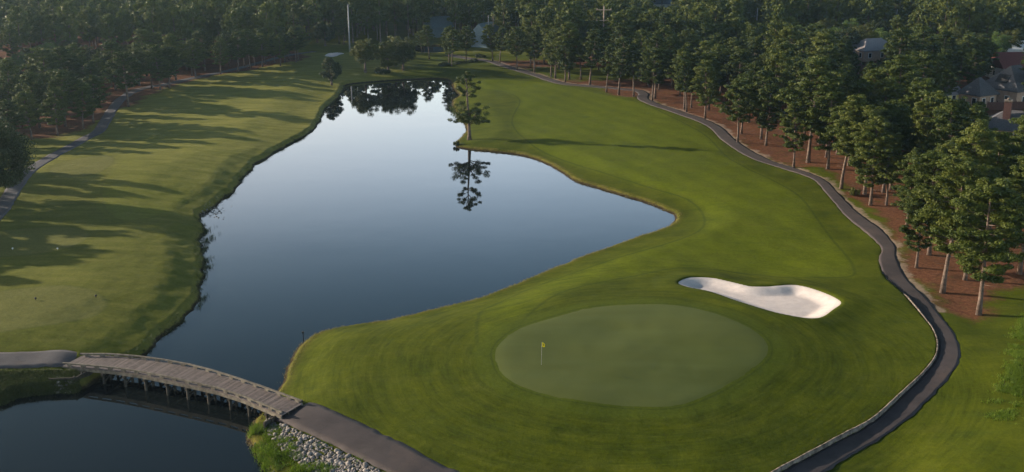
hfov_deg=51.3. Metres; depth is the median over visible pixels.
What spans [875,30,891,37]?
broadleaf tree
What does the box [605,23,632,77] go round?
pine tree
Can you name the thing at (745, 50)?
pine tree
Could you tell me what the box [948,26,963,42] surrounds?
broadleaf tree
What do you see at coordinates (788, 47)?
pine tree
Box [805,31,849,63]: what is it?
pine tree
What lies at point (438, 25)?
house
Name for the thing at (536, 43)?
pine tree
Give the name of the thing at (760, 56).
pine tree
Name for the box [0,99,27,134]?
pine tree
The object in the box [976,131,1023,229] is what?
pine tree
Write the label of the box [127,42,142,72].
pine tree
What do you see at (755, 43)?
pine tree
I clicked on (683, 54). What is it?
pine tree
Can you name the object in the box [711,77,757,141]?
pine tree
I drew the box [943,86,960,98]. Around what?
house
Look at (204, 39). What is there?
pine tree
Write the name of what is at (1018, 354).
tree
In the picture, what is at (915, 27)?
pine tree
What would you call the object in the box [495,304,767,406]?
putting green
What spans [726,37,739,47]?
pine tree
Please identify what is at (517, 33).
pine tree
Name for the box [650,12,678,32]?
pine tree
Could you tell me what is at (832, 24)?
broadleaf tree
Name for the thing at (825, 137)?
pine tree
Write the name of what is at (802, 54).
pine tree
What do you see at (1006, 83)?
house
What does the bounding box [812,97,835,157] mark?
pine tree
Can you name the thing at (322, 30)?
round tree
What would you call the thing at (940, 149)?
pine tree
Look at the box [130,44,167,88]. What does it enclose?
pine tree
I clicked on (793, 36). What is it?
pine tree
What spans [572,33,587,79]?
pine tree
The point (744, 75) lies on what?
pine tree
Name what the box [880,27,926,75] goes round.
pine tree
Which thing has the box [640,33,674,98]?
pine tree
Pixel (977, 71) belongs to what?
pine tree
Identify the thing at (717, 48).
pine tree
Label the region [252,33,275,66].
pine tree
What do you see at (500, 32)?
pine tree
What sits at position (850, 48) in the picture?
pine tree
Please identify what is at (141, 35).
pine tree
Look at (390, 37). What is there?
oak tree
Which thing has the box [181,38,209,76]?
pine tree
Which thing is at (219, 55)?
pine tree
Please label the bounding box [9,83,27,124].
pine tree
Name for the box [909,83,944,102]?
pine tree
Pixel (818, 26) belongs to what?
pine tree
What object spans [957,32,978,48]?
pine tree
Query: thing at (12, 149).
oak tree
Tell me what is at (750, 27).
pine tree
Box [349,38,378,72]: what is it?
oak tree
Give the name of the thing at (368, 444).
cart path
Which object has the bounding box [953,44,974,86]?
pine tree
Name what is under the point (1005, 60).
house
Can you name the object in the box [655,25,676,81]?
pine tree
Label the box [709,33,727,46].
pine tree
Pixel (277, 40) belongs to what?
pine tree
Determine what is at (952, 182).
pine tree
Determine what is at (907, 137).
pine tree
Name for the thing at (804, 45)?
pine tree
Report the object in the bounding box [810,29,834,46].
pine tree
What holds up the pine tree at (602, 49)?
on the ground at (100, 232)
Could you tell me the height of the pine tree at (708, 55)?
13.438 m
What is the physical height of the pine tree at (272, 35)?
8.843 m
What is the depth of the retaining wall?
90.78 m
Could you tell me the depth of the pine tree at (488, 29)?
312.25 m
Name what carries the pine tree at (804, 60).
on the ground at (100, 232)
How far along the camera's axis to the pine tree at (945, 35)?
268.79 m
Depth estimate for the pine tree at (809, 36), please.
277.03 m
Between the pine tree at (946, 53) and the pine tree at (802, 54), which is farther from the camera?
the pine tree at (946, 53)
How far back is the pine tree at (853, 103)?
162.97 m
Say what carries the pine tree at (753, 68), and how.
on the ground at (100, 232)
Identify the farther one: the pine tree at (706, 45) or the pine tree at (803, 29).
the pine tree at (803, 29)
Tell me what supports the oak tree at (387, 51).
on the ground at (100, 232)
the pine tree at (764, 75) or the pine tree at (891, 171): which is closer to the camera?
the pine tree at (891, 171)
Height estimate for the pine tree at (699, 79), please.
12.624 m
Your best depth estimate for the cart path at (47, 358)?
102.13 m
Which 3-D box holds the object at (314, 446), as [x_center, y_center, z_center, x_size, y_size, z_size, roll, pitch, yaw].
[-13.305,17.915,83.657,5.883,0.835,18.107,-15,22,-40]
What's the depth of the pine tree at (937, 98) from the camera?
166.52 m
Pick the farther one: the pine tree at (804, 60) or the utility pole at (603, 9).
the utility pole at (603, 9)
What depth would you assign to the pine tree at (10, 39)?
298.80 m
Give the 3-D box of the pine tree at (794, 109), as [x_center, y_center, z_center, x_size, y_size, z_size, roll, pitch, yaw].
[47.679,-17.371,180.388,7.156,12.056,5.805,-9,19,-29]
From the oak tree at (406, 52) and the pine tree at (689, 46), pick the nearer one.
the pine tree at (689, 46)
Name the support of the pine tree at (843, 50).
on the ground at (100, 232)
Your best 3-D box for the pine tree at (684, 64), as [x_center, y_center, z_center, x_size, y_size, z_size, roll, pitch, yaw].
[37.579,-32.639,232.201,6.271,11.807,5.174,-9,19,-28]
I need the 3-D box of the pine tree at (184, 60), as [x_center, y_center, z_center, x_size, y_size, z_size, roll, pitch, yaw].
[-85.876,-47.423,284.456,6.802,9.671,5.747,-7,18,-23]
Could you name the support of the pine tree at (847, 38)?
on the ground at (100, 232)
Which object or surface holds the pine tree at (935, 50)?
on the ground at (100, 232)
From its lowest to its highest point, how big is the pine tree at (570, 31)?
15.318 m
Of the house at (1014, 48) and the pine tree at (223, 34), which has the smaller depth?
the pine tree at (223, 34)
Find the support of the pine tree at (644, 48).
on the ground at (100, 232)
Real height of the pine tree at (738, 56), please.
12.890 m
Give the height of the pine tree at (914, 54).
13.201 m
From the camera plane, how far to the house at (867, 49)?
314.29 m
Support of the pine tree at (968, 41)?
on the ground at (100, 232)
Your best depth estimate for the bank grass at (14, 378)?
98.64 m
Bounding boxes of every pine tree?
[0,26,23,56]
[0,57,21,110]
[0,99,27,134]
[4,87,32,127]
[7,90,43,139]
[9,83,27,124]
[10,71,48,127]
[19,47,67,82]
[34,69,84,126]
[34,73,56,107]
[37,86,69,135]
[46,46,83,97]
[62,42,85,89]
[68,82,99,128]
[78,74,111,122]
[94,39,129,89]
[100,49,114,86]
[100,51,150,106]
[125,47,145,84]
[126,29,152,75]
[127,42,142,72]
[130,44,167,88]
[143,44,172,89]
[146,31,171,55]
[155,46,182,88]
[160,34,189,79]
[180,40,202,75]
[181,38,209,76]
[191,30,214,70]
[208,37,234,73]
[212,31,235,66]
[225,29,250,71]
[234,29,262,68]
[246,31,262,64]
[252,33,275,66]
[254,28,273,63]
[264,32,280,62]
[270,34,289,65]
[278,27,291,59]
[279,26,310,62]
[286,26,311,60]
[337,18,353,44]
[414,31,423,52]
[418,25,435,58]
[440,25,459,62]
[443,29,463,65]
[457,25,477,60]
[481,24,500,60]
[492,27,510,62]
[500,26,530,69]
[520,32,547,72]
[522,27,535,67]
[539,27,561,78]
[541,30,554,76]
[544,12,570,68]
[550,37,577,81]
[551,21,583,79]
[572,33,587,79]
[576,29,606,84]
[592,32,608,69]
[599,45,618,91]
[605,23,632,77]
[606,36,636,94]
[621,44,642,96]
[629,28,651,79]
[634,47,672,100]
[639,40,649,84]
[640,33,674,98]
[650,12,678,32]
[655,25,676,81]
[661,36,679,86]
[663,48,699,109]
[667,32,682,78]
[667,48,690,94]
[674,59,693,111]
[678,19,708,43]
[678,28,690,47]
[678,60,707,107]
[681,34,702,53]
[682,42,697,58]
[688,59,723,118]
[690,50,726,110]
[691,40,713,59]
[695,22,717,40]
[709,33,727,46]
[711,43,732,97]
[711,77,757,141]
[715,48,741,100]
[719,50,753,105]
[722,34,730,41]
[724,38,738,60]
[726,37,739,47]
[733,45,742,67]
[733,72,757,133]
[737,61,763,122]
[738,24,763,48]
[738,36,762,48]
[738,48,752,72]
[739,30,761,47]
[745,66,786,139]
[748,38,765,62]
[752,83,788,145]
[754,53,768,66]
[756,20,789,51]
[756,50,794,124]
[757,48,779,65]
[763,39,781,52]
[763,41,794,83]
[765,25,808,55]
[773,55,850,162]
[773,98,816,167]
[775,56,799,107]
[776,59,807,90]
[789,57,810,97]
[793,38,815,56]
[794,82,813,134]
[796,50,808,59]
[800,25,813,31]
[800,79,850,169]
[801,32,815,45]
[804,23,823,40]
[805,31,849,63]
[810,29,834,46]
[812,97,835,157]
[818,45,843,69]
[822,28,839,39]
[826,94,868,188]
[829,77,874,165]
[831,43,860,65]
[831,72,855,154]
[832,104,899,194]
[835,63,856,90]
[838,60,860,85]
[839,35,856,52]
[841,44,856,56]
[847,113,904,205]
[850,54,863,74]
[857,63,877,78]
[862,132,908,205]
[863,78,902,119]
[864,69,887,99]
[869,54,921,101]
[878,101,918,192]
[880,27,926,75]
[887,99,921,189]
[888,147,922,226]
[896,152,959,255]
[898,77,940,170]
[898,182,937,267]
[903,51,931,76]
[908,25,920,49]
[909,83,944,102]
[909,90,963,151]
[910,26,938,58]
[910,51,947,94]
[911,154,1022,293]
[913,143,956,192]
[918,97,973,153]
[918,101,973,153]
[919,133,943,153]
[923,42,941,54]
[928,36,944,53]
[930,177,1023,315]
[931,29,958,52]
[933,136,972,155]
[936,118,1009,177]
[937,49,955,86]
[945,164,1018,280]
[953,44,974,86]
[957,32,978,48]
[957,96,970,109]
[958,34,981,53]
[958,49,987,83]
[961,103,998,130]
[971,101,990,127]
[974,33,991,74]
[974,37,999,76]
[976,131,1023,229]
[986,57,995,78]
[994,115,1023,176]
[1005,155,1023,274]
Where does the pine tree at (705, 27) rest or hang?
on the ground at (100, 232)
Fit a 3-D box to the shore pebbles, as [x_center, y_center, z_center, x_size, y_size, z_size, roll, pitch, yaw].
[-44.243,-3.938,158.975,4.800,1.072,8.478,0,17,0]
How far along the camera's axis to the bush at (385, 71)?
291.17 m
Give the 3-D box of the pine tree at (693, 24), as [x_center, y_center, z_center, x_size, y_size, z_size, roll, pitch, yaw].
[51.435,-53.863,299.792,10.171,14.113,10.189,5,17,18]
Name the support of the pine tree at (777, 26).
on the ground at (100, 232)
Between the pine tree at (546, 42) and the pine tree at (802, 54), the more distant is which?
the pine tree at (546, 42)
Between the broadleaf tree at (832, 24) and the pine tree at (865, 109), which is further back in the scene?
the broadleaf tree at (832, 24)
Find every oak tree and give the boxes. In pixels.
[0,116,37,188]
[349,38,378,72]
[374,40,399,69]
[384,35,401,64]
[387,36,416,70]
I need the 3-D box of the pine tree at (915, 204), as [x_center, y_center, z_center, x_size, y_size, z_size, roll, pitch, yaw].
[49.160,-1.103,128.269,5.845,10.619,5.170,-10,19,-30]
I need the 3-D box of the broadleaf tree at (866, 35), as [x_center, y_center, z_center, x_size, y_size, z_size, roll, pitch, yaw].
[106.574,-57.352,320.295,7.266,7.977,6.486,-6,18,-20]
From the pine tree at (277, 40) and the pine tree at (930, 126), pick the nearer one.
the pine tree at (930, 126)
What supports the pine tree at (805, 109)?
on the ground at (100, 232)
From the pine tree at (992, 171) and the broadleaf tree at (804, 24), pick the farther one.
the broadleaf tree at (804, 24)
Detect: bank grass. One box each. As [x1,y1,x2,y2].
[0,367,81,405]
[99,85,344,377]
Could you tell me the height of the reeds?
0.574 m
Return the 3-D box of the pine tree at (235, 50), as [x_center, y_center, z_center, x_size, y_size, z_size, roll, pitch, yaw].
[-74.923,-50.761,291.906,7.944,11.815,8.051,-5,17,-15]
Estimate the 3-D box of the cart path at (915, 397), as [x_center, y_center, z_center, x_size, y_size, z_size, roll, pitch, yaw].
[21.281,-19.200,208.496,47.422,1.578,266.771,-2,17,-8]
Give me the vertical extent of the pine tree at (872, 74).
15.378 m
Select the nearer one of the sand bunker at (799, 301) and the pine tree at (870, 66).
the sand bunker at (799, 301)
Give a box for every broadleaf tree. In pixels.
[20,46,37,63]
[36,42,57,51]
[798,21,808,27]
[819,19,839,29]
[836,28,860,43]
[840,17,864,29]
[842,26,862,37]
[859,23,875,37]
[859,32,875,40]
[865,19,888,33]
[873,27,888,36]
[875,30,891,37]
[892,3,901,14]
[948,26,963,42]
[991,31,1011,51]
[992,38,1005,54]
[1000,28,1023,46]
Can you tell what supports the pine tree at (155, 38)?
on the ground at (100, 232)
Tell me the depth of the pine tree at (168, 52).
263.45 m
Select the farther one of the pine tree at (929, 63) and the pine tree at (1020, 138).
the pine tree at (929, 63)
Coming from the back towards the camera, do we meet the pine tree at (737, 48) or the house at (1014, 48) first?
the house at (1014, 48)
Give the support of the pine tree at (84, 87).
on the ground at (100, 232)
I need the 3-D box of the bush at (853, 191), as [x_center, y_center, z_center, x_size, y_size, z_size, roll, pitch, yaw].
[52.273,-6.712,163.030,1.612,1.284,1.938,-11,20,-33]
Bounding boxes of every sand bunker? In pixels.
[325,52,343,56]
[679,277,840,317]
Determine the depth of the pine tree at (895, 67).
185.53 m
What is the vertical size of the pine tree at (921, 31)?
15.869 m
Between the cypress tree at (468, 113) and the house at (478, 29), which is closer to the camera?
the cypress tree at (468, 113)
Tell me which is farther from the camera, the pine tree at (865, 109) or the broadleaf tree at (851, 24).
the broadleaf tree at (851, 24)
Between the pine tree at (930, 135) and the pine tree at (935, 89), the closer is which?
the pine tree at (930, 135)
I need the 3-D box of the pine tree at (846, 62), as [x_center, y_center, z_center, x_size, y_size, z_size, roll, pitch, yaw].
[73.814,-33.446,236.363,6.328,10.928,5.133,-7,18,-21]
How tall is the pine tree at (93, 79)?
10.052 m
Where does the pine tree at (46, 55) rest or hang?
on the ground at (100, 232)
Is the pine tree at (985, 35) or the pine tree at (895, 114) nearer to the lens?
the pine tree at (895, 114)
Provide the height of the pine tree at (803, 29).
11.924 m
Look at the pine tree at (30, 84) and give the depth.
211.79 m
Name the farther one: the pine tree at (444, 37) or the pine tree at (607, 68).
the pine tree at (444, 37)
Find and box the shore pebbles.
[200,204,225,218]
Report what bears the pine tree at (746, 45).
on the ground at (100, 232)
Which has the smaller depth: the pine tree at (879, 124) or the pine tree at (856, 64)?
the pine tree at (879, 124)
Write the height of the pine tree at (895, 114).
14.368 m
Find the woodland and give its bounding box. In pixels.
[0,0,1023,63]
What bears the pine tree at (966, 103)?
on the ground at (100, 232)
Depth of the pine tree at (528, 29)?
298.62 m
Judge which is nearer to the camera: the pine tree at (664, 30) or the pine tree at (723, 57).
the pine tree at (723, 57)
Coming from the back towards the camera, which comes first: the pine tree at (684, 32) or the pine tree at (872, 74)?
the pine tree at (684, 32)
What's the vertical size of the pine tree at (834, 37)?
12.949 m
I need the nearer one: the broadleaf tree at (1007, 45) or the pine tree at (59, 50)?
the pine tree at (59, 50)
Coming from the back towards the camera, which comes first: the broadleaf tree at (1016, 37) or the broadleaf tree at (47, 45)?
the broadleaf tree at (1016, 37)
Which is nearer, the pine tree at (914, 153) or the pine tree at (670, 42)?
the pine tree at (914, 153)
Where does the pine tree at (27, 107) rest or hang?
on the ground at (100, 232)
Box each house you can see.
[424,16,453,37]
[470,21,502,47]
[653,0,673,7]
[852,38,887,61]
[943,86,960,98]
[957,77,999,107]
[985,52,1023,77]
[986,65,1023,106]
[986,98,1023,143]
[1002,41,1023,51]
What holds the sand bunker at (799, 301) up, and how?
on the ground at (100, 232)
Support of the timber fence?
on the ground at (100, 232)
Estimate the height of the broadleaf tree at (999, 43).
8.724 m
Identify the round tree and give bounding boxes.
[313,21,338,45]
[319,56,341,85]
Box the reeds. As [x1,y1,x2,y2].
[192,226,220,308]
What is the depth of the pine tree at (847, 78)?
188.22 m
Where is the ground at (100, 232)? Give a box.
[0,2,1023,471]
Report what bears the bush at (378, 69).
on the ground at (100, 232)
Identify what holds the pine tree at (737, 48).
on the ground at (100, 232)
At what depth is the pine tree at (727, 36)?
296.02 m
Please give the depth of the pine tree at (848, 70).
226.68 m
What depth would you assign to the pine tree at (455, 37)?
300.83 m
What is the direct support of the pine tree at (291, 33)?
on the ground at (100, 232)
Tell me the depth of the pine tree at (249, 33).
294.43 m
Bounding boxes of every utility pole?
[347,5,350,51]
[596,6,611,59]
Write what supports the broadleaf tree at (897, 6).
on the ground at (100, 232)
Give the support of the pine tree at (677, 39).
on the ground at (100, 232)
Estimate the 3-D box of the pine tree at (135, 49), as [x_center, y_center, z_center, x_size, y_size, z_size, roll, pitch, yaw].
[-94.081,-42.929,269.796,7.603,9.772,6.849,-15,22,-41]
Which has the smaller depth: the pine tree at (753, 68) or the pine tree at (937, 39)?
the pine tree at (753, 68)
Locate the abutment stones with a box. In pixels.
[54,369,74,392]
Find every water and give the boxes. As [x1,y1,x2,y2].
[0,79,674,471]
[416,45,443,52]
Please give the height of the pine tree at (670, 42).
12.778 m
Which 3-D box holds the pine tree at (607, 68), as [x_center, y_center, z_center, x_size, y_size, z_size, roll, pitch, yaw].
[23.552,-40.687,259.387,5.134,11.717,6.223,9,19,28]
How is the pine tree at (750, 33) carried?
on the ground at (100, 232)
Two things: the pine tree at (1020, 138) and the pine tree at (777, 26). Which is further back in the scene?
the pine tree at (777, 26)
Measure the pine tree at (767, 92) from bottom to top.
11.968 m
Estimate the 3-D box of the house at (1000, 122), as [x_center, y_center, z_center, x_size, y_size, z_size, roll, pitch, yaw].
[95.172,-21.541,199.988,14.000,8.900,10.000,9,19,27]
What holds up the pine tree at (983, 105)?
on the ground at (100, 232)
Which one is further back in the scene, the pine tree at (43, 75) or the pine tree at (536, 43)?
the pine tree at (536, 43)
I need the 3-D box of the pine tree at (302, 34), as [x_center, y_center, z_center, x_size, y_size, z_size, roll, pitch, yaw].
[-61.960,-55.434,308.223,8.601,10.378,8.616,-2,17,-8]
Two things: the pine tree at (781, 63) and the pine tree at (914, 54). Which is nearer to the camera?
the pine tree at (781, 63)
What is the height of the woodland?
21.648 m
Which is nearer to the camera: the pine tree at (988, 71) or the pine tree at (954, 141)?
the pine tree at (954, 141)
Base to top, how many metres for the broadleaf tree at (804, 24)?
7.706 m
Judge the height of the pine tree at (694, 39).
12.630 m
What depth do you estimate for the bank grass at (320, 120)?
146.81 m
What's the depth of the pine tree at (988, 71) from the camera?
281.97 m
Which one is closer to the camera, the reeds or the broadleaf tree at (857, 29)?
the reeds
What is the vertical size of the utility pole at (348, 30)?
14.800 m
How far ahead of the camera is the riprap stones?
85.50 m
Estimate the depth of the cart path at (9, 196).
203.94 m
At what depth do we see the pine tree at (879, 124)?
154.72 m
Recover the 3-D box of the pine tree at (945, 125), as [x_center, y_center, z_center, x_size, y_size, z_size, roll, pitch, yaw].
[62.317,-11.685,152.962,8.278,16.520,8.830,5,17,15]
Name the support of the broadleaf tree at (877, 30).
on the ground at (100, 232)
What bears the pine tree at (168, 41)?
on the ground at (100, 232)
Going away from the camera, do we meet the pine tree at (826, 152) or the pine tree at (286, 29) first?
the pine tree at (826, 152)
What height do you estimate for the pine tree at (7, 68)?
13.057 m
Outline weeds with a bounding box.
[247,420,337,471]
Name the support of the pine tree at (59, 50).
on the ground at (100, 232)
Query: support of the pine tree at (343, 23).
on the ground at (100, 232)
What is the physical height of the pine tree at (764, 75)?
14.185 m
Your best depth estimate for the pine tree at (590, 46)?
269.33 m
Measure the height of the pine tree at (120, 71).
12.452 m
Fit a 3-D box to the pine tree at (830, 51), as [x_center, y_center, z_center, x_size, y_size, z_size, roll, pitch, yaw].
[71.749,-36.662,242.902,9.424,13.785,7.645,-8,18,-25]
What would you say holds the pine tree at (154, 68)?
on the ground at (100, 232)
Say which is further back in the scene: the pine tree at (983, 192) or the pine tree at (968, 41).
the pine tree at (968, 41)
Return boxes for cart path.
[0,51,316,219]
[0,350,76,368]
[275,402,458,471]
[445,55,960,471]
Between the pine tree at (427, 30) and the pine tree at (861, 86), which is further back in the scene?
the pine tree at (427, 30)
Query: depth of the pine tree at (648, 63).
245.19 m
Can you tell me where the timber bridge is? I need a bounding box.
[49,353,302,428]
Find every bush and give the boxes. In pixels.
[374,67,383,72]
[380,68,390,73]
[849,187,860,195]
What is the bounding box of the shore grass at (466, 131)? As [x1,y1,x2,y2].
[245,84,681,471]
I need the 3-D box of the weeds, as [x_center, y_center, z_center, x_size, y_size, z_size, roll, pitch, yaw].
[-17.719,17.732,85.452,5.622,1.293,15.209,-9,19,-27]
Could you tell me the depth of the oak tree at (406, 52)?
292.80 m
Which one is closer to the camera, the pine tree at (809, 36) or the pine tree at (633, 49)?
the pine tree at (633, 49)
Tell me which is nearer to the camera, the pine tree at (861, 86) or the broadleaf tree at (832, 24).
the pine tree at (861, 86)
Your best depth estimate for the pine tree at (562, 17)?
295.33 m
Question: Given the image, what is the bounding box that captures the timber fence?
[987,100,1023,109]
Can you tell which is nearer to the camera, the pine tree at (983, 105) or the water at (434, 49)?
the pine tree at (983, 105)
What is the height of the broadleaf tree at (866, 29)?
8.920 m
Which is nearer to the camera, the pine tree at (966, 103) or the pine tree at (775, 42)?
the pine tree at (966, 103)
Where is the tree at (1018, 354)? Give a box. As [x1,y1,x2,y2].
[981,312,1023,421]
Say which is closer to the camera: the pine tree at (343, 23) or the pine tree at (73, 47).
the pine tree at (73, 47)
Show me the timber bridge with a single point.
(276, 404)
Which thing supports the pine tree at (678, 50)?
on the ground at (100, 232)
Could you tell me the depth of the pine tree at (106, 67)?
265.72 m
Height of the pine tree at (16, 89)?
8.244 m
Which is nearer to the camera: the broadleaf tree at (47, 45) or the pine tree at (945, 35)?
the pine tree at (945, 35)
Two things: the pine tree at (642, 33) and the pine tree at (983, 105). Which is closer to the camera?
the pine tree at (983, 105)
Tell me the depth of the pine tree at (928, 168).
131.27 m
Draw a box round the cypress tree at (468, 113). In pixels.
[447,70,490,139]
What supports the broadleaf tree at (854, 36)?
on the ground at (100, 232)
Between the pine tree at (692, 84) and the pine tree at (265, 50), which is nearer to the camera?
the pine tree at (692, 84)
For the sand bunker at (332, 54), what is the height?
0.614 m
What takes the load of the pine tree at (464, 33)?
on the ground at (100, 232)
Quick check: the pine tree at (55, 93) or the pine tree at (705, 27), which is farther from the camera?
the pine tree at (705, 27)
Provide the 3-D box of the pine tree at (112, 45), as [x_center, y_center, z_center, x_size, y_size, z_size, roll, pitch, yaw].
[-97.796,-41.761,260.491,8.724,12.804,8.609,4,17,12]
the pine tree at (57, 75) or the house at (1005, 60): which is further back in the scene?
the house at (1005, 60)
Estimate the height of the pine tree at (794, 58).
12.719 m
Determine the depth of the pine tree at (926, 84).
171.18 m
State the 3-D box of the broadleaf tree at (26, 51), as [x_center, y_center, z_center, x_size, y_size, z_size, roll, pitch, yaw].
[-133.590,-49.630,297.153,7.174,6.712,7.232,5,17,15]
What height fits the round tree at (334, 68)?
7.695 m
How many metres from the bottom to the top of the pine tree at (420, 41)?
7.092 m
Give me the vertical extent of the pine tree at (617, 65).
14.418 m
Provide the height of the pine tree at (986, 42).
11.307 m
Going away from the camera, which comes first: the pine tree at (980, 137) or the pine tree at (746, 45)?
the pine tree at (980, 137)
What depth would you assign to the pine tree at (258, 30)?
303.21 m
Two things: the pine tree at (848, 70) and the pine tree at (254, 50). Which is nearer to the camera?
the pine tree at (848, 70)
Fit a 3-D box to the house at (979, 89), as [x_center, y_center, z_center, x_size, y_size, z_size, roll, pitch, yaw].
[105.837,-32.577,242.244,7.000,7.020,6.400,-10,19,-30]
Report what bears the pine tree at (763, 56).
on the ground at (100, 232)
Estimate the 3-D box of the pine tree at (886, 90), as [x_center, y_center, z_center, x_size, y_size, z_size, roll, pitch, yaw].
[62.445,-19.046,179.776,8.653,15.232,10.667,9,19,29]
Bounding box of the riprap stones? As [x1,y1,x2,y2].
[265,414,379,471]
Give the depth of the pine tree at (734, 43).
277.27 m
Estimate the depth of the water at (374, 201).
139.76 m
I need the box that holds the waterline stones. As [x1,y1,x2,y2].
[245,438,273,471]
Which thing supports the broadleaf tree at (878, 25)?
on the ground at (100, 232)
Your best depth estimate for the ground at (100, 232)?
124.26 m
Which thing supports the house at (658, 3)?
on the ground at (100, 232)
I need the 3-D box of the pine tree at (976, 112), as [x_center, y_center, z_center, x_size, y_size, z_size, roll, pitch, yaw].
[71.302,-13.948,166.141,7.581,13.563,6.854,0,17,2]
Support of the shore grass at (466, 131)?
on the ground at (100, 232)
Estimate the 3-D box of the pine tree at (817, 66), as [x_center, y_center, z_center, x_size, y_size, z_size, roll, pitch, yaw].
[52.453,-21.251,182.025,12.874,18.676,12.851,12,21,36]
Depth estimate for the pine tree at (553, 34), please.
280.36 m
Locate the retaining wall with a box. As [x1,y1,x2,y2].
[771,293,938,471]
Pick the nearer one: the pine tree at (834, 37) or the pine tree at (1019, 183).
the pine tree at (1019, 183)
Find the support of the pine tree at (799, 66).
on the ground at (100, 232)
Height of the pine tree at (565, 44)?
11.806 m
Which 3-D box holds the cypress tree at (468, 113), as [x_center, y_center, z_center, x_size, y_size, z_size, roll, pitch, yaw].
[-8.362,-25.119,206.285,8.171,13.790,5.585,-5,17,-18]

